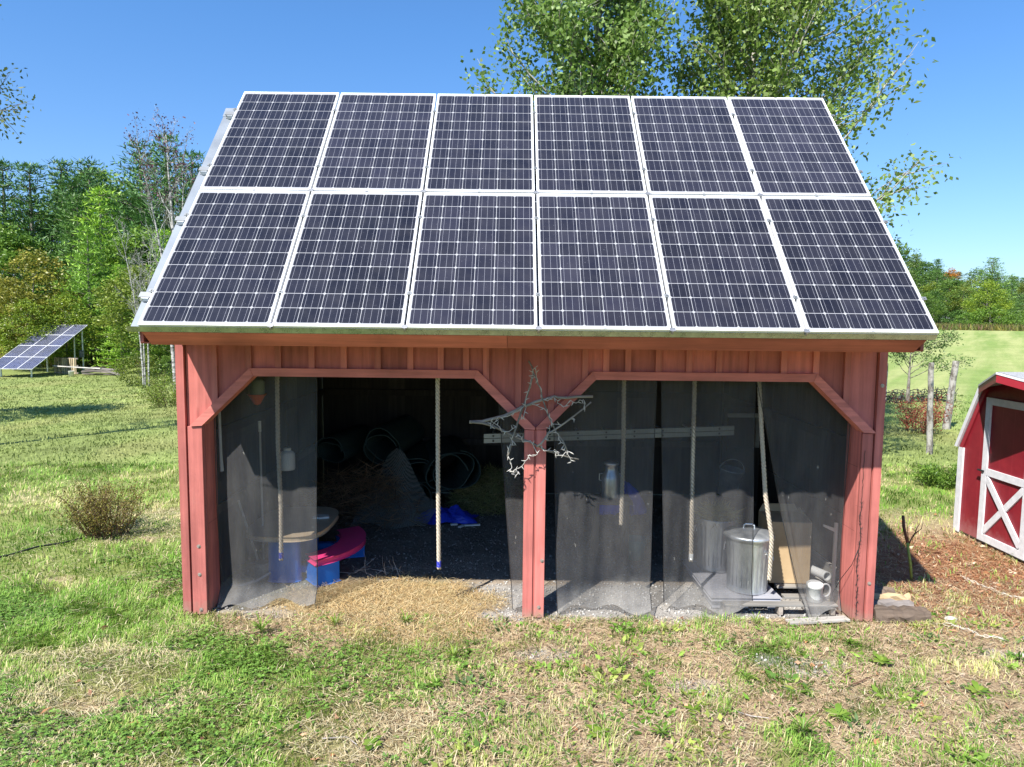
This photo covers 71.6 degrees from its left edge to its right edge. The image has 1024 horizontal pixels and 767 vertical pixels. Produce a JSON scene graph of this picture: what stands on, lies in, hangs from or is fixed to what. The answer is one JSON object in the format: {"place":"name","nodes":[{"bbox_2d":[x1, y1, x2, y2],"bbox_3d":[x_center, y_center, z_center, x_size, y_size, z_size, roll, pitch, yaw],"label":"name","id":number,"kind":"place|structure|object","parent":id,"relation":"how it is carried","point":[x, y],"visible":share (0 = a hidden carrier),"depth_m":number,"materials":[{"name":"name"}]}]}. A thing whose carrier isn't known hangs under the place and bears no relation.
{"place":"outdoors","nodes":[
{"label":"outdoors","id":0,"kind":"place"},
{"bbox_2d":[0,349,155,367],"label":"tall grass","id":1,"kind":"structure","parent":0,"point":[93,363],"depth_m":55.60,"materials":[{"name":"plant"}]},
{"bbox_2d":[0,320,1023,766],"bbox_3d":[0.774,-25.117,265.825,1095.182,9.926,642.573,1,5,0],"label":"ground","id":2,"kind":"structure","parent":0,"point":[990,352],"depth_m":6.68,"materials":[{"name":"plant"}]},
{"bbox_2d":[0,4,40,143],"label":"leafy tree","id":3,"kind":"object","parent":2,"relation":"on","point":[2,120],"visible":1,"depth_m":14.54,"materials":[{"name":"green plant"}]},
{"bbox_2d":[0,156,56,334],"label":"pine tree","id":4,"kind":"object","parent":2,"relation":"on","point":[3,199],"visible":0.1,"depth_m":74.31,"materials":[{"name":"green plant"}]},
{"bbox_2d":[0,276,58,369],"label":"broadleaf tree","id":5,"kind":"object","parent":2,"relation":"on","point":[10,294],"visible":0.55,"depth_m":51.74,"materials":[{"name":"green plant"}]},
{"bbox_2d":[0,160,68,331],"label":"pine tree","id":6,"kind":"object","parent":2,"relation":"on","point":[32,216],"visible":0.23,"depth_m":73.06,"materials":[{"name":"green plant"}]},
{"bbox_2d":[0,298,71,370],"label":"broadleaf tree","id":7,"kind":"object","parent":2,"relation":"on","point":[3,336],"visible":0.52,"depth_m":50.28,"materials":[{"name":"green plant"}]},
{"bbox_2d":[0,221,72,340],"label":"broadleaf tree","id":8,"kind":"object","parent":2,"relation":"on","point":[12,244],"visible":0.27,"depth_m":60.32,"materials":[{"name":"green plant"}]},
{"bbox_2d":[0,245,87,349],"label":"broadleaf tree","id":9,"kind":"object","parent":2,"relation":"on","point":[38,261],"visible":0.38,"depth_m":55.38,"materials":[{"name":"green plant"}]},
{"bbox_2d":[33,156,83,252],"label":"pine tree","id":10,"kind":"object","parent":2,"relation":"on","point":[61,167],"visible":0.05,"depth_m":80.11,"materials":[{"name":"green plant"}]},
{"bbox_2d":[20,292,110,369],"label":"broadleaf tree","id":11,"kind":"object","parent":2,"relation":"on","point":[67,353],"visible":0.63,"depth_m":52.58,"materials":[{"name":"green plant"}]},
{"bbox_2d":[45,193,102,321],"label":"pine tree","id":12,"kind":"object","parent":2,"relation":"on","point":[75,205],"visible":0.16,"depth_m":70.27,"materials":[{"name":"green plant"}]},
{"bbox_2d":[37,175,116,306],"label":"pine tree","id":13,"kind":"object","parent":2,"relation":"on","point":[72,185],"visible":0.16,"depth_m":72.06,"materials":[{"name":"green plant"}]},
{"bbox_2d":[20,163,153,271],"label":"broadleaf tree","id":14,"kind":"object","parent":2,"relation":"on","point":[102,177],"visible":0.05,"depth_m":81.82,"materials":[{"name":"green plant"}]},
{"bbox_2d":[41,156,134,304],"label":"pine tree","id":15,"kind":"object","parent":2,"relation":"on","point":[89,173],"visible":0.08,"depth_m":78.18,"materials":[{"name":"green plant"}]},
{"bbox_2d":[46,183,138,351],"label":"pine tree","id":16,"kind":"object","parent":2,"relation":"on","point":[98,222],"visible":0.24,"depth_m":59.62,"materials":[{"name":"green plant"}]},
{"bbox_2d":[48,224,137,366],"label":"pine tree","id":17,"kind":"object","parent":2,"relation":"on","point":[89,274],"visible":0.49,"depth_m":55.19,"materials":[{"name":"green plant"}]},
{"bbox_2d":[28,470,163,539],"bbox_3d":[-4.992,1.456,8.674,1.172,0.844,1.284,1,5,0],"label":"shrub","id":18,"kind":"object","parent":2,"relation":"on","point":[88,508],"visible":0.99,"depth_m":8.56,"materials":[{"name":"brown plant"}]},
{"bbox_2d":[75,225,163,341],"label":"broadleaf tree","id":19,"kind":"object","parent":2,"relation":"on","point":[114,246],"visible":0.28,"depth_m":57.93,"materials":[{"name":"green plant"}]},
{"bbox_2d":[83,263,156,372],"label":"pine tree","id":20,"kind":"object","parent":2,"relation":"on","point":[119,353],"visible":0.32,"depth_m":49.90,"materials":[{"name":"green plant"}]},
{"bbox_2d":[88,264,155,375],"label":"broadleaf tree","id":21,"kind":"object","parent":2,"relation":"on","point":[119,307],"visible":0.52,"depth_m":46.95,"materials":[{"name":"green plant"}]},
{"bbox_2d":[74,135,184,325],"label":"pine tree","id":22,"kind":"object","parent":2,"relation":"on","point":[129,201],"visible":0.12,"depth_m":72.30,"materials":[{"name":"green plant"}]},
{"bbox_2d":[111,349,164,385],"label":"wild shrub","id":23,"kind":"object","parent":2,"relation":"on","point":[119,369],"visible":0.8,"depth_m":40.92,"materials":[{"name":"green plant"}]},
{"bbox_2d":[111,215,164,386],"bbox_3d":[-20.390,-4.410,38.999,2.894,9.523,2.412,1,5,0],"label":"birch tree","id":24,"kind":"object","parent":2,"relation":"on","point":[143,366],"visible":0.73,"depth_m":38.88,"materials":[{"name":"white plant"}]},
{"bbox_2d":[120,229,171,367],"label":"pine tree","id":25,"kind":"object","parent":2,"relation":"on","point":[168,232],"visible":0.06,"depth_m":53.03,"materials":[{"name":"green plant"}]},
{"bbox_2d":[103,130,191,302],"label":"pine tree","id":26,"kind":"object","parent":2,"relation":"on","point":[163,170],"visible":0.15,"depth_m":67.64,"materials":[{"name":"green plant"}]},
{"bbox_2d":[124,368,176,407],"bbox_3d":[-12.685,0.114,26.027,2.435,1.545,2.635,-1,5,-16],"label":"bush","id":27,"kind":"object","parent":2,"relation":"on","point":[157,393],"visible":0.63,"depth_m":25.49,"materials":[{"name":"green plant"}]},
{"bbox_2d":[124,104,203,393],"bbox_3d":[-14.582,-5.499,30.209,3.886,12.404,3.087,1,5,0],"label":"birch tree","id":28,"kind":"object","parent":2,"relation":"on","point":[171,212],"visible":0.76,"depth_m":30.09,"materials":[{"name":"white plant"}]},
{"bbox_2d":[138,150,206,264],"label":"pine tree","id":29,"kind":"object","parent":2,"relation":"on","point":[196,154],"visible":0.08,"depth_m":66.11,"materials":[{"name":"green plant"}]},
{"bbox_2d":[247,506,365,587],"bbox_3d":[-2.168,1.720,7.616,1.131,0.510,1.199,1,5,0],"label":"picnic table","id":30,"kind":"object","parent":2,"relation":"on","point":[301,542],"visible":0.98,"depth_m":7.25,"materials":[{"name":"blue plastic"}]},
{"bbox_2d":[288,455,430,531],"bbox_3d":[-1.975,1.459,9.226,2.030,1.288,1.230,1,5,0],"label":"brush heap","id":31,"kind":"object","parent":2,"relation":"on","point":[360,481],"visible":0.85,"depth_m":9.13,"materials":[{"name":"plant"}]},
{"bbox_2d":[351,448,435,528],"bbox_3d":[-1.499,1.357,9.203,1.100,0.955,0.519,1,5,0],"label":"plastic netting","id":32,"kind":"object","parent":2,"relation":"on","point":[423,504],"visible":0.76,"depth_m":9.22,"materials":[{"name":"grey"}]},
{"bbox_2d":[388,467,431,509],"bbox_3d":[-1.441,1.467,10.181,0.580,0.382,1.200,0,5,-6],"label":"carpet roll","id":33,"kind":"object","parent":2,"relation":"on","point":[426,489],"visible":0.22,"depth_m":9.92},
{"bbox_2d":[395,441,435,483],"bbox_3d":[-1.323,1.115,10.152,0.548,0.349,1.300,0,5,-3],"label":"carpet roll","id":34,"kind":"object","parent":33,"relation":"on","point":[416,454],"visible":0.58,"depth_m":9.82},
{"bbox_2d":[363,415,423,464],"bbox_3d":[-1.664,0.795,10.145,0.513,0.514,1.250,1,5,8],"label":"carpet roll","id":35,"kind":"object","parent":34,"relation":"on","point":[403,433],"visible":0.91,"depth_m":9.87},
{"bbox_2d":[419,434,480,490],"bbox_3d":[-0.912,1.094,10.042,0.737,0.539,1.300,-1,5,-12],"label":"carpet roll","id":36,"kind":"object","parent":33,"relation":"on","point":[463,470],"visible":0.86,"depth_m":9.74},
{"bbox_2d":[414,504,478,524],"bbox_3d":[-0.873,1.716,9.406,0.849,0.196,0.519,1,5,0],"label":"tarp","id":37,"kind":"object","parent":2,"relation":"on","point":[456,513],"visible":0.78,"depth_m":9.29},
{"bbox_2d":[444,461,523,515],"bbox_3d":[-0.306,1.521,10.123,1.424,0.852,1.213,1,5,0],"label":"hay heap","id":38,"kind":"object","parent":2,"relation":"on","point":[490,488],"visible":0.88,"depth_m":9.89,"materials":[{"name":"plant"}]},
{"bbox_2d":[0,553,1023,766],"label":"clover","id":39,"kind":"object","parent":2,"relation":"on","point":[126,733],"visible":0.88,"depth_m":4.95,"materials":[{"name":"green plant"}]},
{"bbox_2d":[0,503,1023,766],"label":"dry straw","id":40,"kind":"object","parent":2,"relation":"on","point":[420,593],"visible":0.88,"depth_m":5.62,"materials":[{"name":"plant"}]},
{"bbox_2d":[33,513,1023,766],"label":"fallen leaves","id":41,"kind":"object","parent":2,"relation":"on","point":[741,641],"visible":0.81,"depth_m":6.21,"materials":[{"name":"plant"}]},
{"bbox_2d":[126,108,936,620],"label":"barn","id":42,"kind":"structure","parent":2,"relation":"on","point":[824,398],"depth_m":6.38,"materials":[{"name":"wood"}]},
{"bbox_2d":[138,190,310,327],"bbox_3d":[-2.318,-1.076,5.870,0.990,1.650,0.042,1,-38,0],"label":"solar panel","id":43,"kind":"object","parent":42,"relation":"attached to","point":[227,264],"visible":0.96,"depth_m":5.79,"materials":[{"name":"glass"}]},
{"bbox_2d":[246,377,266,404],"bbox_3d":[-2.533,-0.064,7.034,0.200,0.560,0.200,1,5,0],"label":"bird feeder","id":44,"kind":"object","parent":42,"relation":"hanging from","point":[256,394],"visible":0.91,"depth_m":6.99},
{"bbox_2d":[214,377,317,607],"bbox_3d":[-2.248,0.953,6.446,0.957,2.231,0.198,1,5,0],"label":"curtain","id":45,"kind":"object","parent":42,"relation":"hanging from","point":[255,602],"visible":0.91,"depth_m":6.54,"materials":[{"name":"fabric"}]},
{"bbox_2d":[275,377,283,560],"bbox_3d":[-2.164,0.764,6.593,0.057,1.810,0.053,1,5,0],"label":"rope","id":46,"kind":"object","parent":42,"relation":"hanging from","point":[278,452],"visible":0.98,"depth_m":6.58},
{"bbox_2d":[273,191,422,328],"bbox_3d":[-1.308,-1.065,5.870,0.990,1.650,0.042,1,-38,0],"label":"solar panel","id":47,"kind":"object","parent":42,"relation":"on","point":[351,265],"visible":1,"depth_m":5.79,"materials":[{"name":"glass"}]},
{"bbox_2d":[435,378,440,568],"bbox_3d":[-0.677,0.808,6.511,0.056,1.850,0.044,1,5,0],"label":"rope","id":48,"kind":"object","parent":42,"relation":"hanging from","point":[438,494],"visible":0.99,"depth_m":6.50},
{"bbox_2d":[406,192,536,330],"bbox_3d":[-0.298,-1.054,5.872,0.990,1.650,0.042,1,-38,0],"label":"solar panel","id":49,"kind":"object","parent":42,"relation":"on","point":[475,264],"visible":1,"depth_m":5.79,"materials":[{"name":"glass"}]},
{"bbox_2d":[198,163,862,178],"bbox_3d":[0.169,-1.981,6.634,6.192,0.076,0.099,1,-38,0],"label":"mounting rail","id":50,"kind":"object","parent":42,"relation":"attached to","point":[203,170],"visible":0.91,"depth_m":6.62,"materials":[{"name":"metal"}]},
{"bbox_2d":[200,92,339,190],"bbox_3d":[-2.305,-2.384,6.908,0.990,1.650,0.042,1,-38,0],"label":"solar panel","id":51,"kind":"object","parent":50,"relation":"attached to","point":[273,141],"visible":0.98,"depth_m":6.84,"materials":[{"name":"glass"}]},
{"bbox_2d":[313,93,435,191],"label":"solar panel","id":52,"kind":"object","parent":50,"relation":"attached to","point":[377,142],"visible":0.98,"depth_m":6.84,"materials":[{"name":"glass"}]},
{"bbox_2d":[425,94,534,193],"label":"solar panel","id":53,"kind":"object","parent":50,"relation":"attached to","point":[482,143],"visible":1,"depth_m":6.84,"materials":[{"name":"glass"}]},
{"bbox_2d":[534,95,645,194],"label":"solar panel","id":54,"kind":"object","parent":50,"relation":"attached to","point":[586,144],"visible":1,"depth_m":6.84,"materials":[{"name":"glass"}]},
{"bbox_2d":[631,96,757,195],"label":"solar panel","id":55,"kind":"object","parent":50,"relation":"attached to","point":[690,146],"visible":1,"depth_m":6.84,"materials":[{"name":"glass"}]},
{"bbox_2d":[727,97,870,196],"bbox_3d":[2.745,-2.330,6.912,0.990,1.650,0.042,1,-38,0],"label":"solar panel","id":56,"kind":"object","parent":50,"relation":"attached to","point":[794,146],"visible":0.99,"depth_m":6.84,"materials":[{"name":"glass"}]},
{"bbox_2d":[469,361,592,459],"bbox_3d":[0.166,0.233,6.151,1.074,0.867,0.087,1,5,0],"label":"twig star","id":57,"kind":"object","parent":42,"relation":"hanging from","point":[483,421],"visible":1,"depth_m":6.16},
{"bbox_2d":[487,366,585,476],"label":"string lights","id":58,"kind":"object","parent":57,"relation":"attached to","point":[512,414],"visible":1,"depth_m":6.14},
{"bbox_2d":[537,194,670,331],"bbox_3d":[0.711,-1.044,5.872,0.990,1.650,0.043,1,-38,0],"label":"solar panel","id":59,"kind":"object","parent":42,"relation":"on","point":[598,266],"visible":1,"depth_m":5.79,"materials":[{"name":"glass"}]},
{"bbox_2d":[553,380,656,614],"bbox_3d":[0.822,0.985,6.439,0.941,2.230,0.192,1,5,3],"label":"curtain","id":60,"kind":"object","parent":42,"relation":"hanging from","point":[628,605],"visible":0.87,"depth_m":6.51,"materials":[{"name":"fabric"}]},
{"bbox_2d":[619,380,625,525],"bbox_3d":[1.018,0.609,6.512,0.054,1.421,0.044,1,5,0],"label":"rope","id":61,"kind":"object","parent":42,"relation":"hanging from","point":[623,452],"visible":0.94,"depth_m":6.50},
{"bbox_2d":[689,381,696,561],"bbox_3d":[1.665,0.785,6.531,0.064,1.761,0.048,1,5,0],"label":"rope","id":62,"kind":"object","parent":42,"relation":"hanging from","point":[692,467],"visible":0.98,"depth_m":6.52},
{"bbox_2d":[661,381,755,615],"bbox_3d":[1.789,0.992,6.438,0.922,2.224,0.214,1,5,0],"label":"curtain","id":63,"kind":"object","parent":42,"relation":"hanging from","point":[721,610],"visible":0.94,"depth_m":6.51,"materials":[{"name":"fabric"}]},
{"bbox_2d":[649,195,803,332],"bbox_3d":[1.721,-1.033,5.873,0.990,1.650,0.042,1,-39,0],"label":"solar panel","id":64,"kind":"object","parent":42,"relation":"on","point":[722,269],"visible":0.98,"depth_m":5.79,"materials":[{"name":"glass"}]},
{"bbox_2d":[718,459,744,497],"bbox_3d":[2.515,1.077,8.169,0.288,0.433,0.284,9,11,-1],"label":"metal pail","id":65,"kind":"object","parent":42,"relation":"hanging from","point":[730,477],"visible":1,"depth_m":8.10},
{"bbox_2d":[757,382,773,580],"bbox_3d":[2.314,0.875,6.501,0.214,1.921,0.076,2,5,12],"label":"rope","id":66,"kind":"object","parent":42,"relation":"hanging from","point":[765,496],"visible":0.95,"depth_m":6.48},
{"bbox_2d":[757,383,849,617],"bbox_3d":[2.612,1.006,6.409,0.897,2.230,0.233,1,5,0],"label":"curtain","id":67,"kind":"object","parent":42,"relation":"hanging from","point":[814,611],"visible":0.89,"depth_m":6.49,"materials":[{"name":"fabric"}]},
{"bbox_2d":[761,196,938,334],"bbox_3d":[2.732,-1.022,5.874,0.990,1.650,0.043,1,-38,0],"label":"solar panel","id":68,"kind":"object","parent":42,"relation":"attached to","point":[845,269],"visible":0.99,"depth_m":5.79,"materials":[{"name":"glass"}]},
{"bbox_3d":[0.735,0.618,7.728,0.050,0.025,0.460,1,5,0],"label":"ladder hook","id":69,"kind":"object","parent":42,"relation":"attached to","visible":0},
{"bbox_2d":[484,423,733,442],"bbox_3d":[1.031,0.527,7.720,2.660,0.212,0.375,1,5,0],"label":"ladder","id":70,"kind":"object","parent":69,"relation":"attached to","point":[684,431],"visible":0.87,"depth_m":7.54,"materials":[{"name":"metal"}]},
{"bbox_2d":[460,0,699,111],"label":"poplar tree","id":71,"kind":"object","parent":2,"relation":"on","point":[626,47],"visible":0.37,"depth_m":12.04,"materials":[{"name":"green plant"}]},
{"bbox_2d":[589,493,632,564],"bbox_3d":[1.089,1.624,7.906,0.440,0.715,0.370,1,5,0],"label":"stand","id":72,"kind":"object","parent":2,"relation":"on","point":[597,500],"visible":0.93,"depth_m":7.76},
{"bbox_2d":[599,461,620,499],"bbox_3d":[1.095,1.061,7.839,0.209,0.410,0.209,-4,7,-40],"label":"milk can","id":73,"kind":"object","parent":72,"relation":"on","point":[610,486],"visible":0.89,"depth_m":7.76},
{"bbox_2d":[211,498,1023,695],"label":"gravel","id":74,"kind":"structure","parent":2,"relation":"on","point":[660,607],"depth_m":7.46,"materials":[{"name":"gravel"}]},
{"bbox_2d":[599,475,646,515],"bbox_3d":[1.372,1.370,8.972,0.660,0.512,0.472,1,5,0],"label":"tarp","id":75,"kind":"object","parent":2,"relation":"on","point":[638,507],"visible":0.47,"depth_m":8.87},
{"bbox_2d":[623,532,646,560],"bbox_3d":[1.377,1.814,7.958,0.272,0.293,0.272,1,5,0],"label":"teal bucket","id":76,"kind":"object","parent":2,"relation":"on","point":[637,544],"visible":0.84,"depth_m":7.87,"materials":[{"name":"plastic"}]},
{"bbox_2d":[256,604,1023,766],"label":"leafy weeds","id":77,"kind":"object","parent":2,"relation":"on","point":[796,677],"visible":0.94,"depth_m":5.07,"materials":[{"name":"green plant"}]},
{"bbox_2d":[704,495,755,524],"bbox_3d":[2.519,1.651,8.244,0.500,0.630,0.340,1,5,0],"label":"bench","id":78,"kind":"object","parent":2,"relation":"on","point":[743,501],"visible":0.41,"depth_m":8.19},
{"bbox_2d":[681,559,781,608],"bbox_3d":[2.176,2.004,7.152,0.684,0.120,1.104,1,5,0],"label":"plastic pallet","id":79,"kind":"object","parent":2,"relation":"on","point":[713,582],"visible":0.42,"depth_m":6.88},
{"bbox_2d":[694,512,738,572],"bbox_3d":[2.130,1.647,7.390,0.433,0.546,0.433,1,5,0],"label":"trash can","id":80,"kind":"object","parent":79,"relation":"on","point":[711,555],"visible":0.65,"depth_m":7.23,"materials":[{"name":"metal"}]},
{"bbox_2d":[694,497,744,528],"bbox_3d":[2.119,1.359,7.376,0.607,0.420,0.627,1,5,0],"label":"baling twine","id":81,"kind":"object","parent":80,"relation":"on","point":[718,512],"visible":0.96,"depth_m":7.29,"materials":[{"name":"wicker"}]},
{"bbox_2d":[723,523,774,595],"bbox_3d":[2.264,1.653,6.808,0.475,0.642,0.475,2,5,10],"label":"trash can","id":82,"kind":"object","parent":79,"relation":"on","point":[738,548],"visible":0.89,"depth_m":6.66,"materials":[{"name":"metal"}]},
{"bbox_2d":[720,407,759,525],"bbox_3d":[2.889,1.097,9.016,0.470,1.600,0.060,1,5,0],"label":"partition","id":83,"kind":"object","parent":2,"relation":"on","point":[744,434],"visible":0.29,"depth_m":8.97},
{"bbox_2d":[726,413,759,451],"bbox_3d":[2.909,0.614,8.916,0.400,0.480,0.031,1,5,0],"label":"picture frame","id":84,"kind":"object","parent":83,"relation":"attached to","point":[757,430],"visible":0.79,"depth_m":8.91,"materials":[{"name":"grey wood"}]},
{"bbox_2d":[722,583,837,615],"bbox_3d":[2.466,2.035,6.934,1.040,0.100,0.880,1,5,0],"label":"wooden pallet","id":85,"kind":"object","parent":2,"relation":"on","point":[779,605],"visible":0.56,"depth_m":6.54,"materials":[{"name":"grey wood"}]},
{"bbox_2d":[758,503,811,583],"bbox_3d":[2.750,1.610,7.186,0.400,0.700,0.420,1,5,3],"label":"cardboard box","id":86,"kind":"object","parent":85,"relation":"on","point":[798,526],"visible":0.72,"depth_m":6.99,"materials":[{"name":"cardboard"}]},
{"bbox_2d":[806,579,830,602],"bbox_3d":[2.853,1.926,6.582,0.244,0.185,0.150,1,5,0],"label":"measuring jug","id":87,"kind":"object","parent":85,"relation":"on","point":[814,590],"visible":1,"depth_m":6.53,"materials":[{"name":"white plastic"}]},
{"bbox_2d":[653,0,960,260],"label":"poplar tree","id":88,"kind":"object","parent":2,"relation":"on","point":[724,36],"visible":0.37,"depth_m":12.32,"materials":[{"name":"green plant"}]},
{"bbox_2d":[785,615,849,624],"bbox_3d":[2.745,2.127,6.370,0.580,0.022,0.090,0,5,-9],"label":"loose board","id":89,"kind":"object","parent":2,"relation":"on","point":[827,619],"visible":1,"depth_m":6.35,"materials":[{"name":"grey wood"}]},
{"bbox_2d":[823,523,837,601],"bbox_3d":[2.995,1.711,6.715,0.132,0.800,0.025,1,5,0],"label":"metal bracket","id":90,"kind":"object","parent":2,"relation":"on","point":[835,535],"visible":0.82,"depth_m":6.70,"materials":[{"name":"metal"}]},
{"bbox_2d":[873,604,930,622],"bbox_3d":[3.521,2.082,6.443,0.490,0.122,0.185,1,5,1],"label":"stone slab","id":91,"kind":"object","parent":2,"relation":"on","point":[889,614],"visible":0.96,"depth_m":6.38,"materials":[{"name":"brown stone"}]},
{"bbox_2d":[885,386,958,402],"bbox_3d":[12.960,0.407,23.773,5.330,0.543,0.318,-1,6,-20],"label":"wire fence","id":92,"kind":"object","parent":2,"relation":"on","point":[921,397],"visible":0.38,"depth_m":24.00,"materials":[{"name":"grey metal"}]},
{"bbox_2d":[890,387,956,433],"bbox_3d":[10.076,0.670,17.403,1.414,1.158,1.579,1,5,0],"label":"red shrub","id":93,"kind":"object","parent":2,"relation":"on","point":[907,416],"visible":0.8,"depth_m":17.45,"materials":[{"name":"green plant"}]},
{"bbox_2d":[926,363,933,453],"bbox_3d":[8.621,0.532,14.617,0.185,1.924,0.131,1,5,0],"label":"fence post","id":94,"kind":"object","parent":2,"relation":"on","point":[929,439],"visible":0.94,"depth_m":14.58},
{"bbox_2d":[909,261,951,298],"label":"broadleaf tree","id":95,"kind":"object","parent":2,"relation":"on","point":[923,275],"visible":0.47,"depth_m":129.88,"materials":[{"name":"green plant"}]},
{"bbox_2d":[888,324,974,403],"bbox_3d":[13.290,-0.721,23.730,2.997,2.834,3.047,-2,6,-30],"label":"apple tree","id":96,"kind":"object","parent":2,"relation":"on","point":[928,347],"visible":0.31,"depth_m":23.32,"materials":[{"name":"green plant"}]},
{"bbox_2d":[910,457,956,489],"bbox_3d":[7.224,1.502,11.668,1.214,0.675,1.252,-4,7,-43],"label":"fern","id":97,"kind":"object","parent":2,"relation":"on","point":[932,474],"visible":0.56,"depth_m":11.62,"materials":[{"name":"green plant"}]},
{"bbox_2d":[928,279,970,322],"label":"broadleaf tree","id":98,"kind":"object","parent":2,"relation":"on","point":[945,286],"visible":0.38,"depth_m":112.64,"materials":[{"name":"green plant"}]},
{"bbox_2d":[942,361,958,429],"bbox_3d":[11.157,0.314,18.039,0.305,1.794,0.180,1,5,0],"label":"fence post","id":99,"kind":"object","parent":2,"relation":"on","point":[952,384],"visible":0.91,"depth_m":17.98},
{"bbox_2d":[934,322,1023,330],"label":"field weeds","id":100,"kind":"object","parent":2,"relation":"on","point":[995,327],"visible":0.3,"depth_m":82.58,"materials":[{"name":"plant"}]},
{"bbox_2d":[959,279,1016,323],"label":"broadleaf tree","id":101,"kind":"object","parent":2,"relation":"on","point":[982,295],"visible":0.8,"depth_m":87.71,"materials":[{"name":"green plant"}]},
{"bbox_2d":[953,372,1023,561],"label":"shed","id":102,"kind":"structure","parent":2,"relation":"on","point":[989,498],"depth_m":8.44,"materials":[{"name":"red"}]},
{"bbox_2d":[977,397,1023,560],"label":"door","id":103,"kind":"structure","parent":102,"relation":"in","point":[1001,499],"depth_m":8.29,"materials":[{"name":"red"}]},
{"bbox_2d":[963,257,1023,324],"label":"tree","id":104,"kind":"object","parent":2,"relation":"on","point":[993,270],"visible":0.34,"depth_m":89.63,"materials":[{"name":"green plant"}]},
{"bbox_2d":[966,306,1023,326],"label":"wild shrub","id":105,"kind":"object","parent":2,"relation":"on","point":[981,313],"visible":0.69,"depth_m":85.52,"materials":[{"name":"green plant"}]},
{"bbox_3d":[-2.072,1.412,10.131,0.654,0.437,1.300,1,5,4],"label":"carpet roll","id":106,"kind":"object","parent":2,"relation":"on","visible":0},
{"bbox_2d":[315,425,370,462],"bbox_3d":[-2.373,0.854,10.199,0.435,0.352,1.150,2,5,10],"label":"carpet roll","id":107,"kind":"object","parent":106,"relation":"on","point":[341,446],"visible":0.83,"depth_m":9.90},
{"bbox_2d":[0,373,1023,766],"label":"grass","id":108,"kind":"structure","parent":0,"point":[120,593],"depth_m":5.81,"materials":[{"name":"plant"}]},
{"bbox_2d":[0,0,1023,299],"label":"sky","id":109,"kind":"structure","parent":0,"point":[91,64],"materials":[{"name":"blue"}]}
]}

